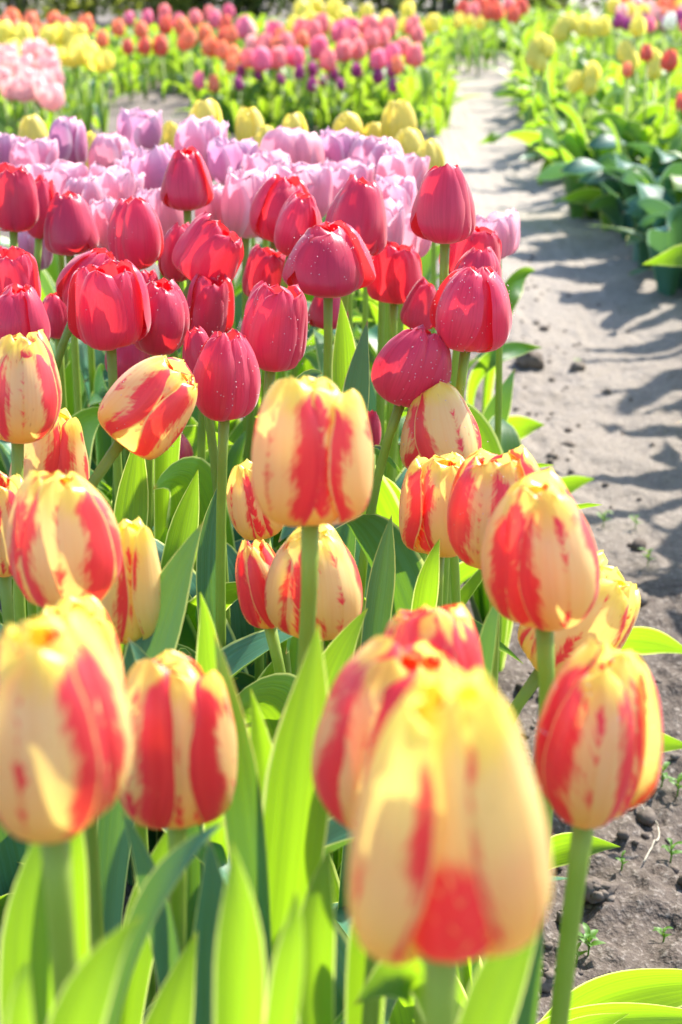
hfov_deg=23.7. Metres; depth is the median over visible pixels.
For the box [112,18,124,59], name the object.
tulip
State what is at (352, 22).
tulip
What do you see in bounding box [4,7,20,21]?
tulip
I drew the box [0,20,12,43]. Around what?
tulip
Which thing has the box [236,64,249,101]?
tulip
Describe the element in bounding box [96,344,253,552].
tulip
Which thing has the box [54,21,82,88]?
tulip
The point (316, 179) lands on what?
tulip
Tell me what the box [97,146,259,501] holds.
tulip
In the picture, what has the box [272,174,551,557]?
tulip
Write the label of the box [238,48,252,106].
tulip
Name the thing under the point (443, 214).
tulip
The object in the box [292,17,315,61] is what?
tulip
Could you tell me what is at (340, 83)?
tulip
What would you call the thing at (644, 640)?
leafy plant
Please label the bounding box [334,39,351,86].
tulip
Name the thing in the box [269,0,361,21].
shrub
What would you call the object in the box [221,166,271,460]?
tulip
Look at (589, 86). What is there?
tulip
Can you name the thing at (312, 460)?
tulip
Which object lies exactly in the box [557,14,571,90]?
tulip
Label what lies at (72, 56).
tulip
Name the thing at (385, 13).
tulip
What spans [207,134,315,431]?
tulip
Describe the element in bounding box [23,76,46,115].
tulip
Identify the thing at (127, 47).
tulip
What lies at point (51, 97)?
tulip
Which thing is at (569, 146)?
leafy plant
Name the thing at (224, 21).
tulip
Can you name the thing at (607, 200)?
leafy plant
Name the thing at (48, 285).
tulip
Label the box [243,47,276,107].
tulip
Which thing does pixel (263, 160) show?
tulip
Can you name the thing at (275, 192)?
tulip
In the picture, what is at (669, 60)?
tulip
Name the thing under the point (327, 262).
tulip
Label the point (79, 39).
tulip
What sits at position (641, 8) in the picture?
tulip
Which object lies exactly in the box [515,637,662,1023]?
tulip
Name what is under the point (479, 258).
tulip
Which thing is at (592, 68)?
tulip
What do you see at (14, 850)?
tulip
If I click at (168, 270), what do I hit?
tulip
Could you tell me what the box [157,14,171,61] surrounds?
tulip
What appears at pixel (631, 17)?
tulip
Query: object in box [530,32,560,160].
tulip
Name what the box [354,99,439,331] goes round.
tulip
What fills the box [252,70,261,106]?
tulip
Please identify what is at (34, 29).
tulip
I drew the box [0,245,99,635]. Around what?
tulip
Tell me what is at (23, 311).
tulip
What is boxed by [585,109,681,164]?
leafy plant
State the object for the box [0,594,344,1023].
tulip
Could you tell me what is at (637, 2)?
tulip
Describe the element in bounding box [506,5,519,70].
tulip
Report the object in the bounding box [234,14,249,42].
tulip
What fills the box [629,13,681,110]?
tulip
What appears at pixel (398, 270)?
tulip
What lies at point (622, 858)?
weed seedling
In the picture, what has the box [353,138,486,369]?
tulip
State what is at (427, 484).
tulip
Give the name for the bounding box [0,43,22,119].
tulip
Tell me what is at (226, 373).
tulip
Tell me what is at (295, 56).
tulip
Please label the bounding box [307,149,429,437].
tulip
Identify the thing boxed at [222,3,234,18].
tulip
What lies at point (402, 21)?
tulip
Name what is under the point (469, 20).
tulip
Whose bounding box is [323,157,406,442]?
tulip
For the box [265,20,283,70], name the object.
tulip
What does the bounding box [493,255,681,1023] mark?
soil crumbs
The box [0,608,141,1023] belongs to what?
tulip
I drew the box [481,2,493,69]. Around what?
tulip
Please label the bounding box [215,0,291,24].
shrub
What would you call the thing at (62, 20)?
tulip
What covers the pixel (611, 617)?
tulip
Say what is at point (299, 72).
tulip
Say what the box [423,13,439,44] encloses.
tulip
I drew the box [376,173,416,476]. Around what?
tulip
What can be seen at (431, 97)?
tulip foliage
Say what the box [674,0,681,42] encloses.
tulip
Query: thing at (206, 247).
tulip
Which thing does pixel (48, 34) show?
tulip
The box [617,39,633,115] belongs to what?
tulip
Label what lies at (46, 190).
tulip
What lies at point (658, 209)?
leafy plant
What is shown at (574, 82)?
tulip
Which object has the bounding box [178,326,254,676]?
tulip
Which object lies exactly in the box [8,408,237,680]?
tulip
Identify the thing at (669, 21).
tulip
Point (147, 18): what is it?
tulip
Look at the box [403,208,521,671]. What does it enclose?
tulip
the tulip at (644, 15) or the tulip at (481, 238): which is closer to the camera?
the tulip at (481, 238)
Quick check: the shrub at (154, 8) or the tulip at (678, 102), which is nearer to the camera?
the tulip at (678, 102)
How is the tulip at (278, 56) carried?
on the ground
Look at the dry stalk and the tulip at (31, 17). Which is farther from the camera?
the tulip at (31, 17)
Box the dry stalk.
[640,804,659,862]
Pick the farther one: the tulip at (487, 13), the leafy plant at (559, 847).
the tulip at (487, 13)
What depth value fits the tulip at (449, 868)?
0.40 m
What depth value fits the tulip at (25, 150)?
1.83 m
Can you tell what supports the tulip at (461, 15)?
on the ground
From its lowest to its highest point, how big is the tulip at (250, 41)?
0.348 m
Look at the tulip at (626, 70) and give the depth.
4.61 m
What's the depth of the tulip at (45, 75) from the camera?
5.53 m
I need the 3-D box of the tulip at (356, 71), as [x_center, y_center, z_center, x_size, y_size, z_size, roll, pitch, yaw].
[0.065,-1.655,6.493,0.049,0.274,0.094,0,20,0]
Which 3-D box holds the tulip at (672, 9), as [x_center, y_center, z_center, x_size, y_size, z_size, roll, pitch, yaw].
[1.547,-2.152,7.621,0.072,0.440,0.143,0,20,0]
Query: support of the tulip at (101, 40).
on the ground
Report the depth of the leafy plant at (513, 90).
6.93 m
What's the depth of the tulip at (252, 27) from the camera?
7.43 m
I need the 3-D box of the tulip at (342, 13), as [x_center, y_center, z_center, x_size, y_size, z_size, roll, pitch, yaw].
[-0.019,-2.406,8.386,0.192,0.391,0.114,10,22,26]
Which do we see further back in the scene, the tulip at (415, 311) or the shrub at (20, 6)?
the shrub at (20, 6)
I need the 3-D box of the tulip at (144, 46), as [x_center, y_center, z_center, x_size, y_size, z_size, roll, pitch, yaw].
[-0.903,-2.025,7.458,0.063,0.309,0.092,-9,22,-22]
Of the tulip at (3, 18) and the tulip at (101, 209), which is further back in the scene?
the tulip at (3, 18)
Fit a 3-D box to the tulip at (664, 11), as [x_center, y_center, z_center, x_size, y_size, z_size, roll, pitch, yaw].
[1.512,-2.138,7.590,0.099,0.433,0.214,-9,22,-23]
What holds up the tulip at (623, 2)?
on the ground
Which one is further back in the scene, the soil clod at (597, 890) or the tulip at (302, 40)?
the tulip at (302, 40)
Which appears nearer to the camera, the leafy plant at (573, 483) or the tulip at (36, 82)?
the leafy plant at (573, 483)
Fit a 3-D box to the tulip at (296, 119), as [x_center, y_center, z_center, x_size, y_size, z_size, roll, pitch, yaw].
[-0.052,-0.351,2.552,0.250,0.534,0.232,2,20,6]
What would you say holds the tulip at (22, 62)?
on the ground
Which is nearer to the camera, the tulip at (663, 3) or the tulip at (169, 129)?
the tulip at (169, 129)
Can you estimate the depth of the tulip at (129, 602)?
0.85 m
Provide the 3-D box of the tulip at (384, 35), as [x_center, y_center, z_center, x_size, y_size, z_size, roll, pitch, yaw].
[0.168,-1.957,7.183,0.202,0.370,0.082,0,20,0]
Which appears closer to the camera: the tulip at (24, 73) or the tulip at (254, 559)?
the tulip at (254, 559)
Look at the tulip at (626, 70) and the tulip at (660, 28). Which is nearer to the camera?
the tulip at (626, 70)
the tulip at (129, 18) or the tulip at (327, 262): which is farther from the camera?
the tulip at (129, 18)
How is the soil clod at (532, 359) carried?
on the ground
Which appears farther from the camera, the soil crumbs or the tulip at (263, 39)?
the tulip at (263, 39)
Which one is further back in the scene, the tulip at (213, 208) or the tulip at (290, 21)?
the tulip at (290, 21)
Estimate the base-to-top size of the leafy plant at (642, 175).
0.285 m
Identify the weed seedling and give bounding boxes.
[576,942,587,963]
[579,922,604,955]
[596,510,612,526]
[616,850,627,870]
[628,515,641,528]
[638,548,655,566]
[653,926,672,941]
[660,762,671,786]
[661,838,681,863]
[669,773,681,796]
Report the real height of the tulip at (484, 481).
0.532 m
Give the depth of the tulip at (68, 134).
1.96 m
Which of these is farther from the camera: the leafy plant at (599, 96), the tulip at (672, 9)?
the tulip at (672, 9)
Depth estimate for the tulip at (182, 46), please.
7.63 m
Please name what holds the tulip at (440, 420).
on the ground
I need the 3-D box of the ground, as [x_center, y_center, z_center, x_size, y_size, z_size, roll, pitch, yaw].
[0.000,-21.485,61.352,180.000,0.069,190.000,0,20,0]
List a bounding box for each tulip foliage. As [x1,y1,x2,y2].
[0,17,188,134]
[117,12,275,93]
[169,11,483,136]
[437,7,572,54]
[474,0,681,204]
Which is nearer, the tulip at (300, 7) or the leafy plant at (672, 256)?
the leafy plant at (672, 256)
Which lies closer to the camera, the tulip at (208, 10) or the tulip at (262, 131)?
the tulip at (262, 131)
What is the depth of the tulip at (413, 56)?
6.54 m
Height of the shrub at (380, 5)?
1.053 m
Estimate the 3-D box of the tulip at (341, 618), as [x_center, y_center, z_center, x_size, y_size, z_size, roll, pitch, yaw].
[0.014,0.243,0.982,0.243,0.491,0.130,12,23,31]
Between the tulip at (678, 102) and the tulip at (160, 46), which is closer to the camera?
the tulip at (678, 102)
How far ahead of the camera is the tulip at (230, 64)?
6.29 m
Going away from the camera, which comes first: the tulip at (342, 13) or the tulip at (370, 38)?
the tulip at (370, 38)
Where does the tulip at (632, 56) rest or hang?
on the ground
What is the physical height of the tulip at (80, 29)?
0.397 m
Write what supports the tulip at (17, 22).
on the ground
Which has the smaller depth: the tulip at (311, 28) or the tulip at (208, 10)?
the tulip at (311, 28)
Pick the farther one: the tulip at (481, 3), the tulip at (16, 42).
the tulip at (481, 3)
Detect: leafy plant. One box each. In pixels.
[467,267,543,439]
[479,102,673,219]
[491,67,567,110]
[509,62,590,120]
[519,70,615,184]
[535,118,672,239]
[537,968,681,1023]
[550,832,619,868]
[560,150,681,267]
[560,476,593,493]
[582,88,664,112]
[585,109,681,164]
[591,167,681,296]
[620,627,681,751]
[630,72,680,104]
[642,244,681,266]
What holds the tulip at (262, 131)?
on the ground
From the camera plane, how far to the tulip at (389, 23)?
7.43 m
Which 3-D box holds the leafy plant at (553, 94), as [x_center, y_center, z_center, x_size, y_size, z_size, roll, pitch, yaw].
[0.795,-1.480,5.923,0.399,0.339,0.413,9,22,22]
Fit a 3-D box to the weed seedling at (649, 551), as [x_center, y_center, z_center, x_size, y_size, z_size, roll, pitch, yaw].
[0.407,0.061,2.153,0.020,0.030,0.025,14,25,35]
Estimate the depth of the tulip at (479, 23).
8.90 m
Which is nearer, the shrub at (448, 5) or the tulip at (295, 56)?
the tulip at (295, 56)
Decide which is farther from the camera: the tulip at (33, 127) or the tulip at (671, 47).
the tulip at (671, 47)
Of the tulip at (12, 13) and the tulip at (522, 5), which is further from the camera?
the tulip at (522, 5)
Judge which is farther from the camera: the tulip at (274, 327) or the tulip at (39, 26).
the tulip at (39, 26)
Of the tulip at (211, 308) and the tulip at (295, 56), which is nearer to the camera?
the tulip at (211, 308)
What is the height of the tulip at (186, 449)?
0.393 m
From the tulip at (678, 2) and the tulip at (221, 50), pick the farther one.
the tulip at (678, 2)
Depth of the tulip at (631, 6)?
7.84 m
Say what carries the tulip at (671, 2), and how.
on the ground
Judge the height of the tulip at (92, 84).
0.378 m
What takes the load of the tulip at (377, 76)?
on the ground
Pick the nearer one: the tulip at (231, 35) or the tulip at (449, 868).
the tulip at (449, 868)
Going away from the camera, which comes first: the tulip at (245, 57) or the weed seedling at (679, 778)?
the weed seedling at (679, 778)
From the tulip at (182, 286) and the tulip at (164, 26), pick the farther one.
the tulip at (164, 26)
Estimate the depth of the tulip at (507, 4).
9.69 m
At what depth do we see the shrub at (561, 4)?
13.17 m
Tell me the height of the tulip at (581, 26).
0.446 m
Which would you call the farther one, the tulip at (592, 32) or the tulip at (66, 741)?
the tulip at (592, 32)
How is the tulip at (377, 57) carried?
on the ground
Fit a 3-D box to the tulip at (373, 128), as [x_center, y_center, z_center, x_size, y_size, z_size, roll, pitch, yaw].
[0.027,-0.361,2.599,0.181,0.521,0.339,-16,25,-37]
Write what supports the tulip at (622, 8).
on the ground
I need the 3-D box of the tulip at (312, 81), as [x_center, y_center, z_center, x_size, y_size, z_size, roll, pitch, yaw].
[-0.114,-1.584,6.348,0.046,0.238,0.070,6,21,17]
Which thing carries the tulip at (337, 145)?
on the ground
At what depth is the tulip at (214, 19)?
8.76 m
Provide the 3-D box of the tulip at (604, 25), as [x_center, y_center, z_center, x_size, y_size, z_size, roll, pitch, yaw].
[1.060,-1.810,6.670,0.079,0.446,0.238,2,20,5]
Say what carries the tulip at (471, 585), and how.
on the ground
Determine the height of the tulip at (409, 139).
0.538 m
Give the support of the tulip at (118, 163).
on the ground
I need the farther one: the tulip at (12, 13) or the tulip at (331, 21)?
the tulip at (12, 13)
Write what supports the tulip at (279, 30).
on the ground
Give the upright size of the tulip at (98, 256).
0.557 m
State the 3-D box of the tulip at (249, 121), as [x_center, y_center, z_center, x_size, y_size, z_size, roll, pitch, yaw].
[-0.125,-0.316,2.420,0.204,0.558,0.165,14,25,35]
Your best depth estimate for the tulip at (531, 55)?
5.62 m
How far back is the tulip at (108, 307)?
1.19 m
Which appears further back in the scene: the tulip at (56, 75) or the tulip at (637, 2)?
the tulip at (637, 2)
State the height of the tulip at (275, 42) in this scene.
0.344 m
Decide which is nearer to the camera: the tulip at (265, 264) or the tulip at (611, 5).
the tulip at (265, 264)
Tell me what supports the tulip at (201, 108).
on the ground
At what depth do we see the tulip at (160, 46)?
7.42 m
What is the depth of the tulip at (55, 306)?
1.42 m
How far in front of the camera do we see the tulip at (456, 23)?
8.90 m
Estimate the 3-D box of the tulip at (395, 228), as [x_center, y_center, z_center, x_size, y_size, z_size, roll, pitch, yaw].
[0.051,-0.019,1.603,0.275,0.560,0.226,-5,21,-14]
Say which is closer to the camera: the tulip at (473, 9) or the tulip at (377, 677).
the tulip at (377, 677)
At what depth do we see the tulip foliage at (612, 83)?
6.62 m
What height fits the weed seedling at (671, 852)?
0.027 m
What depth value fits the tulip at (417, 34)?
7.21 m
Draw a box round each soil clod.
[515,350,543,369]
[540,960,554,992]
[555,909,562,924]
[583,876,618,908]
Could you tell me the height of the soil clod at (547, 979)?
0.026 m
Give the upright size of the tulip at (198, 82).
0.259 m
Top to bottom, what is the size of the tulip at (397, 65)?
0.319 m
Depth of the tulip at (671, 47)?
6.86 m
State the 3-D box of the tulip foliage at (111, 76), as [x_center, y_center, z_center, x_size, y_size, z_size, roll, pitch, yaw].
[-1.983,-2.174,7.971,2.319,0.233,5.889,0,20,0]
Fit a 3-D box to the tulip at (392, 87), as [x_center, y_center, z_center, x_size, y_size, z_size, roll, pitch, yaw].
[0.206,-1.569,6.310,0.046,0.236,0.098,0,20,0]
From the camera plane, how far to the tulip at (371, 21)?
7.42 m
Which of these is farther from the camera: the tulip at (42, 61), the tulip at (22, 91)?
the tulip at (42, 61)
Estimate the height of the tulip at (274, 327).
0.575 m
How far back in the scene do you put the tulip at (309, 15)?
8.15 m
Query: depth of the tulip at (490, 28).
9.85 m
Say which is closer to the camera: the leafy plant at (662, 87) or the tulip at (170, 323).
the tulip at (170, 323)
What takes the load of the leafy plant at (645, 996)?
on the ground
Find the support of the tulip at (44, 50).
on the ground
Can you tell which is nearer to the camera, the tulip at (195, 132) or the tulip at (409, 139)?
the tulip at (195, 132)
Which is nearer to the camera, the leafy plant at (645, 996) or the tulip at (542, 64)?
the leafy plant at (645, 996)
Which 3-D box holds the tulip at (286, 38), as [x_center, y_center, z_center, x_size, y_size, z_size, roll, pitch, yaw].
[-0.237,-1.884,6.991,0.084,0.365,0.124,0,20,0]
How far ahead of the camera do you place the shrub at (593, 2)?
12.38 m
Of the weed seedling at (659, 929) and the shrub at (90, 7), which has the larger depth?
the shrub at (90, 7)
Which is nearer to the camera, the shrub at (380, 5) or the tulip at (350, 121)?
the tulip at (350, 121)
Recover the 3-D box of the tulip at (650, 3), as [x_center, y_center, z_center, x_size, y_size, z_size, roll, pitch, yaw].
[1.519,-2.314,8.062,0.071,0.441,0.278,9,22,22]
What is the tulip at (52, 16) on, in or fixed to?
on the ground
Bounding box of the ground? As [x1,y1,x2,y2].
[0,0,681,1023]
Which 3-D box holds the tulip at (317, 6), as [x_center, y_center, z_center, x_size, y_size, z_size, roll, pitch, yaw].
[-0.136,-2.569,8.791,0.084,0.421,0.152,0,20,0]
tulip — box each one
[0,15,10,22]
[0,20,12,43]
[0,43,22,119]
[0,51,22,124]
[0,65,12,133]
[0,76,17,135]
[0,130,95,347]
[0,133,14,476]
[0,135,86,468]
[0,162,38,623]
[0,163,105,475]
[0,190,98,455]
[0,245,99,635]
[0,282,50,619]
[0,292,233,600]
[0,329,61,928]
[0,471,191,938]
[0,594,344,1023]
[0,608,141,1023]
[1,175,56,464]
[2,39,20,107]
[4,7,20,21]
[6,471,202,1023]
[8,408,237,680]
[9,53,41,119]
[11,20,20,26]
[11,78,32,115]
[12,22,32,44]
[12,269,157,577]
[16,67,36,115]
[17,355,293,865]
[18,113,58,342]
[18,231,73,415]
[20,37,46,113]
[22,10,38,25]
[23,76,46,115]
[25,159,87,366]
[26,211,243,620]
[28,23,38,38]
[30,69,53,133]
[34,55,72,122]
[36,45,58,116]
[37,23,44,31]
[37,83,64,121]
[38,25,57,46]
[42,66,64,124]
[42,132,180,358]
[47,10,59,52]
[48,116,93,458]
[49,159,123,408]
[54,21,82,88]
[54,248,115,371]
[56,16,70,23]
[58,43,96,116]
[61,35,88,106]
[63,176,104,470]
[65,41,98,132]
[67,258,157,887]
[68,107,162,349]
[69,161,145,407]
[71,22,98,104]
[78,13,93,71]
[83,187,183,489]
[85,48,114,132]
[88,143,175,405]
[89,195,129,493]
[95,30,108,83]
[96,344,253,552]
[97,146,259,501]
[99,517,350,1010]
[105,649,303,1023]
[106,173,308,494]
[107,196,163,536]
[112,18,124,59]
[119,38,145,101]
[124,10,134,59]
[133,21,147,76]
[133,277,237,842]
[137,36,150,100]
[141,9,153,38]
[152,34,171,101]
[153,222,245,525]
[153,273,235,571]
[154,280,323,680]
[156,98,269,332]
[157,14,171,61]
[158,3,175,48]
[159,121,241,354]
[163,603,484,1023]
[172,12,184,36]
[173,30,201,98]
[174,16,191,49]
[174,114,260,434]
[175,459,342,879]
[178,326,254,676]
[179,281,236,432]
[179,433,192,458]
[183,27,218,108]
[186,70,204,108]
[188,8,201,39]
[192,328,260,647]
[195,184,223,448]
[197,23,212,69]
[201,35,216,98]
[204,5,213,27]
[205,39,236,105]
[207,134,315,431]
[208,10,220,39]
[208,74,219,104]
[214,375,372,1023]
[217,26,228,58]
[219,14,231,27]
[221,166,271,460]
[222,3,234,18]
[224,53,237,132]
[225,26,237,45]
[226,44,239,81]
[229,76,243,110]
[232,189,321,540]
[233,320,451,693]
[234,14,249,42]
[234,112,317,378]
[235,105,263,248]
[235,539,333,861]
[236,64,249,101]
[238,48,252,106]
[242,148,290,403]
[242,243,289,547]
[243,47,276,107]
[244,34,255,49]
[248,19,256,35]
[251,410,601,665]
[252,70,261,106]
[253,263,511,628]
[254,33,271,74]
[254,124,373,376]
[255,226,500,549]
[259,125,324,378]
[260,126,359,378]
[264,515,566,937]
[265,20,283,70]
[266,220,521,666]
[269,46,290,102]
[270,36,283,48]
[270,160,332,378]
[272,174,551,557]
[275,26,294,79]
[277,31,294,69]
[277,72,293,115]
[279,45,304,106]
[279,163,475,642]
[284,64,318,108]
[285,15,297,46]
[285,50,296,105]
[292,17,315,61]
[293,0,311,48]
[295,29,309,75]
[301,10,317,43]
[302,19,321,62]
[304,76,317,132]
[304,135,403,420]
[305,12,328,60]
[307,61,317,128]
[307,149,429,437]
[308,35,328,74]
[308,297,348,354]
[310,0,322,13]
[311,127,423,366]
[311,636,483,1023]
[314,74,338,130]
[314,111,368,350]
[314,213,431,477]
[318,48,335,120]
[322,66,338,116]
[323,6,351,42]
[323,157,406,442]
[324,0,341,18]
[325,15,333,38]
[328,77,344,117]
[329,246,501,641]
[330,19,348,76]
[331,381,487,618]
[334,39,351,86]
[334,550,640,1023]
[338,26,360,93]
[339,452,464,878]
[344,16,359,68]
[347,664,552,1023]
[350,38,371,93]
[351,62,362,114]
[353,15,380,63]
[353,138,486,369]
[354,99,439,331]
[356,122,439,371]
[359,2,372,18]
[361,27,378,86]
[361,196,404,514]
[364,26,389,62]
[367,241,477,584]
[368,42,400,90]
[369,48,385,98]
[372,67,383,120]
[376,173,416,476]
[379,9,391,42]
[380,15,396,38]
[386,61,397,99]
[386,276,435,482]
[388,77,398,100]
[391,54,403,80]
[395,37,408,73]
[398,15,407,37]
[399,0,414,39]
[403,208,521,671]
[404,15,421,71]
[404,42,423,88]
[410,25,424,42]
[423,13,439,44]
[447,445,540,1021]
[449,15,461,74]
[455,14,475,73]
[456,0,468,65]
[456,12,472,71]
[466,0,485,43]
[466,2,486,68]
[471,466,599,979]
[474,16,484,75]
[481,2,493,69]
[485,0,498,59]
[492,2,504,65]
[503,0,514,58]
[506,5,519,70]
[514,0,528,20]
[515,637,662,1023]
[520,39,564,157]
[525,48,558,161]
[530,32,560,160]
[533,51,547,160]
[535,37,554,159]
[551,21,567,90]
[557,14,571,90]
[558,75,597,140]
[564,70,590,193]
[566,12,593,72]
[574,15,587,54]
[583,61,632,134]
[584,60,600,139]
[585,17,608,67]
[589,15,610,88]
[593,12,623,68]
[598,13,636,86]
[603,0,620,57]
[611,3,627,64]
[614,12,647,70]
[615,0,632,47]
[616,48,661,109]
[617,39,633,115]
[621,16,650,78]
[622,0,643,40]
[622,49,638,113]
[625,1,635,38]
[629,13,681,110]
[632,16,681,78]
[634,3,649,48]
[637,11,675,69]
[639,15,665,66]
[639,43,665,136]
[644,0,654,43]
[647,61,661,103]
[648,6,660,48]
[650,0,668,38]
[655,6,681,53]
[660,48,677,125]
[665,5,680,46]
[665,20,681,57]
[668,0,678,33]
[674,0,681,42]
[675,9,681,54]
[675,90,681,112]
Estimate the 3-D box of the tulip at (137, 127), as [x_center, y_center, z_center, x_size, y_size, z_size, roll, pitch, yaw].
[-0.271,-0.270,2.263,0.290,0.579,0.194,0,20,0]
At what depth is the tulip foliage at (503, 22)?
10.47 m
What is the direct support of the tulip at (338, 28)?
on the ground
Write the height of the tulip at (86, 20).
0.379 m
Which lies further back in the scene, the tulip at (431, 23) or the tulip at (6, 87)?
the tulip at (431, 23)
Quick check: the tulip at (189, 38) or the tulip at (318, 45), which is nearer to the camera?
the tulip at (189, 38)
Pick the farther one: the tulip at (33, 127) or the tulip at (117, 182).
the tulip at (33, 127)
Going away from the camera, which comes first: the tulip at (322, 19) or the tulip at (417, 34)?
the tulip at (417, 34)
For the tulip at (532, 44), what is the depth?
5.62 m
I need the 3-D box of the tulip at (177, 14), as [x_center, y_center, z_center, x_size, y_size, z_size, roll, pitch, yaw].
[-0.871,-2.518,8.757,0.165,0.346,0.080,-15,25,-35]
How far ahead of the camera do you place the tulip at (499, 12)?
9.20 m
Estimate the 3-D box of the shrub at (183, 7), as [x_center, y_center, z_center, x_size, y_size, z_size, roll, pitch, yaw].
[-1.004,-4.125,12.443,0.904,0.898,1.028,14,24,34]
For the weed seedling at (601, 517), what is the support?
on the ground
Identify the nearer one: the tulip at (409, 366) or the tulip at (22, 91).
the tulip at (409, 366)
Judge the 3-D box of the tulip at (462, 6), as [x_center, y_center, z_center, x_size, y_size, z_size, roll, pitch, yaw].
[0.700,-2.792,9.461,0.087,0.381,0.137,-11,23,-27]
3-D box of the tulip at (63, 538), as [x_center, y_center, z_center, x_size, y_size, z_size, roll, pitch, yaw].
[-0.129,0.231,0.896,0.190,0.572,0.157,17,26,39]
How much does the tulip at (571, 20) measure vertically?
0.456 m
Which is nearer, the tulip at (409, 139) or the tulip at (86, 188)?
the tulip at (86, 188)
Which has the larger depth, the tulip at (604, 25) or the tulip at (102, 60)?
the tulip at (604, 25)
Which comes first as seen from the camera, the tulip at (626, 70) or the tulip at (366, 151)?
the tulip at (366, 151)
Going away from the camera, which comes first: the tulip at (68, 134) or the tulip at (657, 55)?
the tulip at (68, 134)
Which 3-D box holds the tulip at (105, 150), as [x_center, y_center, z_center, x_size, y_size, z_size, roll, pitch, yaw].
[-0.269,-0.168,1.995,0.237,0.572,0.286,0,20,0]
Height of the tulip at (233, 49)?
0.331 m
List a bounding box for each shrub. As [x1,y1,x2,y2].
[0,0,85,24]
[27,0,152,27]
[112,0,188,22]
[151,0,254,27]
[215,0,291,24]
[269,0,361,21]
[340,0,455,23]
[389,0,502,22]
[455,0,587,15]
[529,0,656,17]
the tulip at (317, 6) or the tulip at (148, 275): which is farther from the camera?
the tulip at (317, 6)
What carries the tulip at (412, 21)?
on the ground
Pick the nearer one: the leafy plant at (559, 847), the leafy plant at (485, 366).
the leafy plant at (559, 847)
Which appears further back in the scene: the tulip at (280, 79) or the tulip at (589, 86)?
the tulip at (280, 79)
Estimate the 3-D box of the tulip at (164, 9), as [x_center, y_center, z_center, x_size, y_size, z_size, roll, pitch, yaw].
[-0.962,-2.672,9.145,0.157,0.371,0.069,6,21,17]
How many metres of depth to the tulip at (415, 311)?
1.41 m
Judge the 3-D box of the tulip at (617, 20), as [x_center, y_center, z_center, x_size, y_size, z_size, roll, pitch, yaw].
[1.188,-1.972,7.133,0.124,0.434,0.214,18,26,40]
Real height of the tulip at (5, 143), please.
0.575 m
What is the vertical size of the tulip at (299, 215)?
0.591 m
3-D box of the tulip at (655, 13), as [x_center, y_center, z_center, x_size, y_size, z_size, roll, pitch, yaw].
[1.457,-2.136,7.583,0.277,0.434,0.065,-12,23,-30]
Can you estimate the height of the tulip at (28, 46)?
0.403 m
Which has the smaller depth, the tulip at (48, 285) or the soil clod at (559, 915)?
the soil clod at (559, 915)
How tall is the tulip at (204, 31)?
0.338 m
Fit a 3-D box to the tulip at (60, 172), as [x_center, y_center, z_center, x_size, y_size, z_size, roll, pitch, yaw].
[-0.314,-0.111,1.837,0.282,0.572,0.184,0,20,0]
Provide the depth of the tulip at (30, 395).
0.96 m
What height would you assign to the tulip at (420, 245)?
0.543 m
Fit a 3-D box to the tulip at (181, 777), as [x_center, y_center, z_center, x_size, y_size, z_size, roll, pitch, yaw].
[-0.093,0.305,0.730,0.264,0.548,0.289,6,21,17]
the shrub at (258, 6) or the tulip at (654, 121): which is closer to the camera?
the tulip at (654, 121)
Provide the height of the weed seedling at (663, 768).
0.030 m
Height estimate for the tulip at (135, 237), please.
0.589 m
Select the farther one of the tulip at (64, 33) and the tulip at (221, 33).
the tulip at (221, 33)
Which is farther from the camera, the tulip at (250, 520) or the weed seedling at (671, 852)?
the weed seedling at (671, 852)
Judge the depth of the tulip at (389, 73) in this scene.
6.49 m
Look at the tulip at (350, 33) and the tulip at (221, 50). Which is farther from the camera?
the tulip at (350, 33)
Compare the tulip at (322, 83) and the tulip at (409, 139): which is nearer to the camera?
the tulip at (409, 139)
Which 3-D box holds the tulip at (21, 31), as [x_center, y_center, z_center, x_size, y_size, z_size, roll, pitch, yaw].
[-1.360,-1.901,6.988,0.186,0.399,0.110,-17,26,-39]
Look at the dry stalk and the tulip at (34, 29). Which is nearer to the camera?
the dry stalk
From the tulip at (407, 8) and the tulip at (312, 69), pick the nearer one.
the tulip at (312, 69)
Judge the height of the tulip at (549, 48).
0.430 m
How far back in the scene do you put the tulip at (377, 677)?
0.55 m
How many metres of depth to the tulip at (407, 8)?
8.55 m
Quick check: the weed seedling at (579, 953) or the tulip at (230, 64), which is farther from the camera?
the tulip at (230, 64)
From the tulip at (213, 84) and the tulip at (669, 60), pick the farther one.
the tulip at (213, 84)
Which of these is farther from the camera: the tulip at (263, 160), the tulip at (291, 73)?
the tulip at (291, 73)
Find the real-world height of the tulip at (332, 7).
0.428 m
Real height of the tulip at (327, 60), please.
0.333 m
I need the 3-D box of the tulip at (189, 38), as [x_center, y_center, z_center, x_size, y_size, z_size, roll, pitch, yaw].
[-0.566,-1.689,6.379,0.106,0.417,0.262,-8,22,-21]
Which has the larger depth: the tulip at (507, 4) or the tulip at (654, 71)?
the tulip at (507, 4)
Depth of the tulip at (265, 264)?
1.45 m
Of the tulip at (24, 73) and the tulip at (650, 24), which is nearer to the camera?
the tulip at (24, 73)
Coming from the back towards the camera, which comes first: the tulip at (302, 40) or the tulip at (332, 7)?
the tulip at (332, 7)
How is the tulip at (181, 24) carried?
on the ground
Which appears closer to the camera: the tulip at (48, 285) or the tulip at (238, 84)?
the tulip at (48, 285)
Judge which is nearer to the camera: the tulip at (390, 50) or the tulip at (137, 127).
the tulip at (137, 127)
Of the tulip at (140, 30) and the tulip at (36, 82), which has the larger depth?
the tulip at (140, 30)
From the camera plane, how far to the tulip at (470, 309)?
1.15 m
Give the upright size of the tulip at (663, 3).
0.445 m
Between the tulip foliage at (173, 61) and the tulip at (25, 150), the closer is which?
the tulip at (25, 150)
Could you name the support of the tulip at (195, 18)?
on the ground
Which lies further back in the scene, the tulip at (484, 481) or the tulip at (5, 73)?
the tulip at (5, 73)

